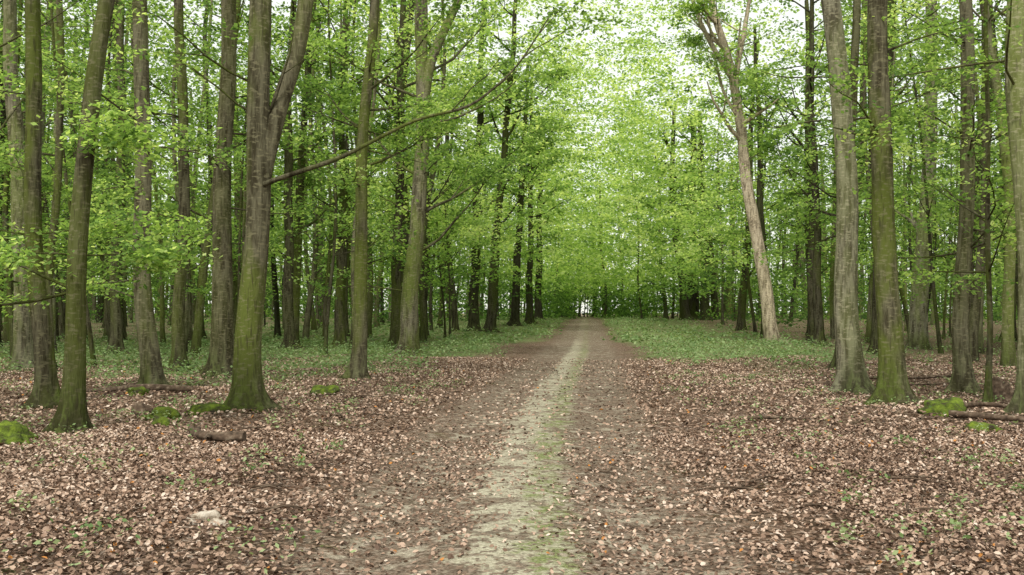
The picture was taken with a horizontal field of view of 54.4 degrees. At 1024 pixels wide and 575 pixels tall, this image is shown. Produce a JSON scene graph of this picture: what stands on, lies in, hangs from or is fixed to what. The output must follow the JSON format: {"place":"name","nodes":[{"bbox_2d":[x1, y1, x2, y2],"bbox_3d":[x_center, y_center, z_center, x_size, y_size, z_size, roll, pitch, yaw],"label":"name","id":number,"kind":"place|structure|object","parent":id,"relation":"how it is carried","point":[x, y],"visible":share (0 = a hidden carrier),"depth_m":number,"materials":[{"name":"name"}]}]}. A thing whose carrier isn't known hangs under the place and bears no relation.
{"place":"outdoors","nodes":[
{"label":"outdoors","id":0,"kind":"place"},
{"bbox_2d":[0,0,1006,312],"label":"sky","id":1,"kind":"structure","parent":0,"point":[800,15],"materials":[{"name":"white"}]},
{"bbox_2d":[0,313,1023,574],"bbox_3d":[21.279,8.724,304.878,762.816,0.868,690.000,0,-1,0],"label":"forest ground","id":2,"kind":"structure","parent":0,"point":[518,349],"depth_m":14.15,"materials":[{"name":"brown plant"}]},
{"bbox_2d":[0,433,31,445],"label":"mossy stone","id":3,"kind":"object","parent":2,"relation":"on","point":[17,437],"visible":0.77,"depth_m":11.27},
{"bbox_2d":[0,420,38,439],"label":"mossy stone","id":4,"kind":"object","parent":2,"relation":"on","point":[8,428],"visible":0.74,"depth_m":11.67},
{"bbox_2d":[0,0,112,371],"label":"beech tree","id":5,"kind":"object","parent":2,"relation":"on","point":[23,350],"visible":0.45,"depth_m":26.45,"materials":[{"name":"green plant"}]},
{"bbox_2d":[0,0,177,370],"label":"beech tree","id":6,"kind":"object","parent":2,"relation":"on","point":[59,165],"visible":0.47,"depth_m":25.07,"materials":[{"name":"green plant"}]},
{"bbox_2d":[0,0,219,409],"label":"beech tree","id":7,"kind":"object","parent":2,"relation":"on","point":[46,390],"visible":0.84,"depth_m":15.70,"materials":[{"name":"green plant"}]},
{"bbox_2d":[46,0,173,354],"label":"beech tree","id":8,"kind":"object","parent":2,"relation":"on","point":[116,333],"visible":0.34,"depth_m":35.85,"materials":[{"name":"green plant"}]},
{"bbox_2d":[0,0,222,436],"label":"beech tree","id":9,"kind":"object","parent":2,"relation":"on","point":[71,407],"visible":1,"depth_m":12.46,"materials":[{"name":"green plant"}]},
{"bbox_2d":[0,0,246,384],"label":"beech tree","id":10,"kind":"object","parent":2,"relation":"on","point":[151,370],"visible":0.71,"depth_m":19.94,"materials":[{"name":"green plant"}]},
{"bbox_2d":[127,386,149,395],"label":"mossy stone","id":11,"kind":"object","parent":2,"relation":"on","point":[141,389],"visible":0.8,"depth_m":17.24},
{"bbox_2d":[128,402,152,415],"bbox_3d":[-5.596,1.862,14.981,0.355,0.297,0.313,-1,-2,37],"label":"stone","id":12,"kind":"object","parent":2,"relation":"on","point":[141,407],"visible":0.64,"depth_m":14.88,"materials":[{"name":"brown stone"}]},
{"bbox_2d":[67,0,246,371],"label":"beech tree","id":13,"kind":"object","parent":2,"relation":"on","point":[178,343],"visible":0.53,"depth_m":26.48,"materials":[{"name":"green plant"}]},
{"bbox_2d":[139,406,180,421],"bbox_3d":[-4.901,1.800,13.940,0.611,0.267,0.471,0,-1,0],"label":"mossy stone","id":14,"kind":"object","parent":2,"relation":"on","point":[173,412],"visible":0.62,"depth_m":13.89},
{"bbox_2d":[151,414,169,427],"bbox_3d":[-4.631,1.784,13.170,0.288,0.218,0.238,0,-1,0],"label":"mossy stone","id":15,"kind":"object","parent":2,"relation":"on","point":[162,420],"visible":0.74,"depth_m":13.09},
{"bbox_2d":[186,515,198,524],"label":"chalk stone","id":16,"kind":"object","parent":2,"relation":"on","point":[192,520],"visible":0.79,"depth_m":7.43,"materials":[{"name":"white stone"}]},
{"bbox_2d":[192,510,221,522],"bbox_3d":[-2.316,1.750,7.559,0.252,0.131,0.174,0,-1,0],"label":"chalk stone","id":17,"kind":"object","parent":2,"relation":"on","point":[206,515],"visible":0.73,"depth_m":7.51,"materials":[{"name":"white stone"}]},
{"bbox_2d":[184,402,231,415],"bbox_3d":[-4.473,1.795,14.570,0.579,0.225,0.528,1,-2,-38],"label":"mossy stone","id":18,"kind":"object","parent":2,"relation":"on","point":[212,407],"visible":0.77,"depth_m":14.45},
{"bbox_2d":[188,425,246,441],"bbox_3d":[-3.797,1.792,12.241,1.397,0.132,0.463,-1,-2,44],"label":"fallen log","id":19,"kind":"object","parent":2,"relation":"on","point":[237,436],"visible":0.97,"depth_m":11.93,"materials":[{"name":"brown wood"}]},
{"bbox_2d":[212,517,228,525],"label":"chalk stone","id":20,"kind":"object","parent":2,"relation":"on","point":[222,521],"visible":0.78,"depth_m":7.45,"materials":[{"name":"white stone"}]},
{"bbox_2d":[164,0,329,378],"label":"beech tree","id":21,"kind":"object","parent":2,"relation":"on","point":[221,351],"visible":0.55,"depth_m":23.82,"materials":[{"name":"green plant"}]},
{"bbox_2d":[199,0,381,348],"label":"beech tree","id":22,"kind":"object","parent":2,"relation":"on","point":[288,310],"visible":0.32,"depth_m":40.96,"materials":[{"name":"green plant"}]},
{"bbox_2d":[310,385,339,395],"bbox_3d":[-3.765,2.069,19.746,0.587,0.282,0.525,-1,-2,34],"label":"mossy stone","id":23,"kind":"object","parent":2,"relation":"on","point":[319,389],"visible":0.74,"depth_m":19.65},
{"bbox_2d":[271,0,430,348],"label":"beech tree","id":24,"kind":"object","parent":2,"relation":"on","point":[339,316],"visible":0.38,"depth_m":42.73,"materials":[{"name":"green plant"}]},
{"bbox_2d":[107,0,631,412],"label":"beech tree","id":25,"kind":"object","parent":2,"relation":"on","point":[265,121],"visible":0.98,"depth_m":15.06,"materials":[{"name":"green plant"}]},
{"bbox_2d":[286,0,481,379],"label":"beech tree","id":26,"kind":"object","parent":2,"relation":"on","point":[357,367],"visible":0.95,"depth_m":23.12,"materials":[{"name":"green plant"}]},
{"bbox_2d":[318,0,492,348],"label":"beech tree","id":27,"kind":"object","parent":2,"relation":"on","point":[396,280],"visible":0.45,"depth_m":42.82,"materials":[{"name":"green plant"}]},
{"bbox_2d":[276,0,578,357],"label":"beech tree","id":28,"kind":"object","parent":2,"relation":"on","point":[409,328],"visible":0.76,"depth_m":34.77,"materials":[{"name":"green plant"}]},
{"bbox_2d":[374,1,507,337],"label":"beech tree","id":29,"kind":"object","parent":2,"relation":"on","point":[453,192],"visible":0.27,"depth_m":58.05,"materials":[{"name":"green plant"}]},
{"bbox_2d":[435,0,554,330],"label":"beech tree","id":30,"kind":"object","parent":2,"relation":"on","point":[473,320],"visible":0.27,"depth_m":75.77,"materials":[{"name":"green plant"}]},
{"bbox_2d":[0,0,1017,367],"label":"distant beech trunks","id":31,"kind":"object","parent":2,"relation":"on","point":[914,324],"visible":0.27,"depth_m":46.34,"materials":[{"name":"brown plant"}]},
{"bbox_2d":[0,0,1017,330],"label":"beech foliage","id":32,"kind":"object","parent":31,"relation":"attached to","point":[572,254],"visible":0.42,"depth_m":72.77,"materials":[{"name":"green plant"}]},
{"bbox_2d":[0,316,1017,386],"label":"woodland undergrowth","id":33,"kind":"object","parent":2,"relation":"on","point":[380,346],"visible":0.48,"depth_m":39.48,"materials":[{"name":"green plant"}]},
{"bbox_2d":[438,0,580,332],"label":"beech tree","id":34,"kind":"object","parent":2,"relation":"on","point":[490,322],"visible":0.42,"depth_m":71.81,"materials":[{"name":"green plant"}]},
{"bbox_2d":[0,378,1022,574],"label":"fallen twigs","id":35,"kind":"object","parent":2,"relation":"on","point":[267,509],"depth_m":11.77,"materials":[{"name":"brown wood"}]},
{"bbox_2d":[0,354,1023,574],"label":"leaf litter","id":36,"kind":"object","parent":2,"relation":"on","point":[81,474],"visible":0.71,"depth_m":9.79,"materials":[{"name":"brown plant"}]},
{"bbox_2d":[0,365,1023,573],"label":"woodland seedlings","id":37,"kind":"object","parent":2,"relation":"on","point":[843,530],"visible":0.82,"depth_m":10.58,"materials":[{"name":"green plant"}]},
{"bbox_2d":[472,43,560,325],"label":"beech tree","id":38,"kind":"object","parent":2,"relation":"on","point":[515,313],"visible":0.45,"depth_m":87.77,"materials":[{"name":"green plant"}]},
{"bbox_2d":[500,81,576,323],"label":"beech tree","id":39,"kind":"object","parent":2,"relation":"on","point":[529,317],"visible":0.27,"depth_m":97.84,"materials":[{"name":"green plant"}]},
{"bbox_2d":[507,147,592,318],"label":"beech tree","id":40,"kind":"object","parent":2,"relation":"on","point":[538,312],"visible":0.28,"depth_m":117.78,"materials":[{"name":"green plant"}]},
{"bbox_2d":[633,110,716,319],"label":"beech tree","id":41,"kind":"object","parent":2,"relation":"on","point":[684,310],"visible":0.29,"depth_m":111.70,"materials":[{"name":"green plant"}]},
{"bbox_2d":[641,115,735,318],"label":"beech tree","id":42,"kind":"object","parent":2,"relation":"on","point":[693,304],"visible":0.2,"depth_m":114.55,"materials":[{"name":"green plant"}]},
{"bbox_2d":[663,111,740,319],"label":"beech tree","id":43,"kind":"object","parent":2,"relation":"on","point":[704,304],"visible":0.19,"depth_m":112.80,"materials":[{"name":"green plant"}]},
{"bbox_2d":[660,0,807,344],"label":"beech tree","id":44,"kind":"object","parent":2,"relation":"on","point":[769,321],"visible":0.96,"depth_m":48.66,"materials":[{"name":"green plant"}]},
{"bbox_2d":[684,29,822,337],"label":"beech tree","id":45,"kind":"object","parent":2,"relation":"on","point":[760,187],"visible":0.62,"depth_m":60.00,"materials":[{"name":"green plant"}]},
{"bbox_2d":[730,473,782,492],"bbox_3d":[2.205,1.800,9.331,0.324,0.082,1.063,-1,-2,37],"label":"fallen branch","id":46,"kind":"object","parent":2,"relation":"on","point":[743,485],"visible":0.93,"depth_m":9.23,"materials":[{"name":"brown wood"}]},
{"bbox_2d":[747,410,804,419],"bbox_3d":[3.786,1.833,14.240,0.810,0.161,0.261,-1,-2,26],"label":"fallen branch","id":47,"kind":"object","parent":2,"relation":"on","point":[768,417],"visible":0.96,"depth_m":14.16,"materials":[{"name":"brown wood"}]},
{"bbox_2d":[726,0,871,346],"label":"beech tree","id":48,"kind":"object","parent":2,"relation":"on","point":[819,334],"visible":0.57,"depth_m":47.09,"materials":[{"name":"green plant"}]},
{"bbox_2d":[741,0,871,340],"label":"beech tree","id":49,"kind":"object","parent":2,"relation":"on","point":[810,294],"visible":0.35,"depth_m":54.98,"materials":[{"name":"green plant"}]},
{"bbox_2d":[722,0,960,369],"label":"beech tree","id":50,"kind":"object","parent":2,"relation":"on","point":[855,39],"visible":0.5,"depth_m":26.52,"materials":[{"name":"green plant"}]},
{"bbox_2d":[719,0,1004,395],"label":"beech tree","id":51,"kind":"object","parent":2,"relation":"on","point":[852,373],"visible":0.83,"depth_m":19.61,"materials":[{"name":"green plant"}]},
{"bbox_2d":[799,380,948,386],"bbox_3d":[7.893,2.034,21.128,3.422,0.111,0.721,0,-1,0],"label":"fallen branch","id":52,"kind":"object","parent":2,"relation":"on","point":[911,384],"visible":0.42,"depth_m":21.07,"materials":[{"name":"brown wood"}]},
{"bbox_2d":[779,0,1005,404],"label":"beech tree","id":53,"kind":"object","parent":2,"relation":"on","point":[893,381],"visible":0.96,"depth_m":16.49,"materials":[{"name":"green plant"}]},
{"bbox_2d":[820,372,1006,378],"bbox_3d":[9.717,2.099,23.520,4.624,0.156,1.127,0,-1,-2],"label":"fallen branch","id":54,"kind":"object","parent":2,"relation":"on","point":[916,377],"visible":0.45,"depth_m":23.50,"materials":[{"name":"brown wood"}]},
{"bbox_2d":[844,0,1018,401],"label":"beech tree","id":55,"kind":"object","parent":2,"relation":"on","point":[988,388],"visible":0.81,"depth_m":17.05,"materials":[{"name":"green plant"}]},
{"bbox_2d":[845,0,1023,415],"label":"beech tree","id":56,"kind":"object","parent":2,"relation":"on","point":[1014,60],"visible":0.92,"depth_m":15.00,"materials":[{"name":"green plant"}]},
{"bbox_2d":[858,0,1017,394],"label":"beech tree","id":57,"kind":"object","parent":2,"relation":"on","point":[963,379],"visible":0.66,"depth_m":19.12,"materials":[{"name":"green plant"}]},
{"bbox_2d":[916,397,966,416],"bbox_3d":[6.150,1.737,14.142,0.703,0.343,0.644,0,-1,0],"label":"mossy rock","id":58,"kind":"object","parent":2,"relation":"on","point":[942,406],"visible":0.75,"depth_m":14.05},
{"bbox_2d":[961,421,1001,433],"bbox_3d":[6.004,1.805,12.778,0.511,0.171,0.457,1,-2,-24],"label":"mossy stone","id":59,"kind":"object","parent":2,"relation":"on","point":[971,424],"visible":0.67,"depth_m":12.66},
{"bbox_2d":[964,402,1007,407],"bbox_3d":[7.268,1.824,15.085,1.864,0.164,0.336,0,-1,-13],"label":"fallen branch","id":60,"kind":"object","parent":2,"relation":"on","point":[979,404],"visible":0.48,"depth_m":15.19,"materials":[{"name":"brown wood"}]},
{"bbox_2d":[948,410,1023,421],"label":"fallen branch","id":61,"kind":"object","parent":2,"relation":"on","point":[977,415],"visible":0.99,"depth_m":13.46,"materials":[{"name":"brown wood"}]},
{"bbox_2d":[992,376,1013,402],"bbox_3d":[8.746,1.910,17.864,0.465,0.645,0.425,-1,-2,44],"label":"rotten stump","id":62,"kind":"object","parent":2,"relation":"on","point":[1005,389],"visible":0.58,"depth_m":17.76,"materials":[{"name":"brown wood"}]},
{"bbox_2d":[192,314,845,574],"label":"woodland path","id":63,"kind":"structure","parent":0,"point":[579,338],"depth_m":8.69,"materials":[{"name":"brown soil"}]},
{"bbox_2d":[584,465,628,472],"bbox_3d":[0.999,1.867,10.224,0.495,0.064,0.157,0,-1,-8],"label":"fallen branch","id":64,"kind":"object","parent":63,"relation":"on","point":[602,471],"visible":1,"depth_m":10.21,"materials":[{"name":"brown wood"}]}
]}

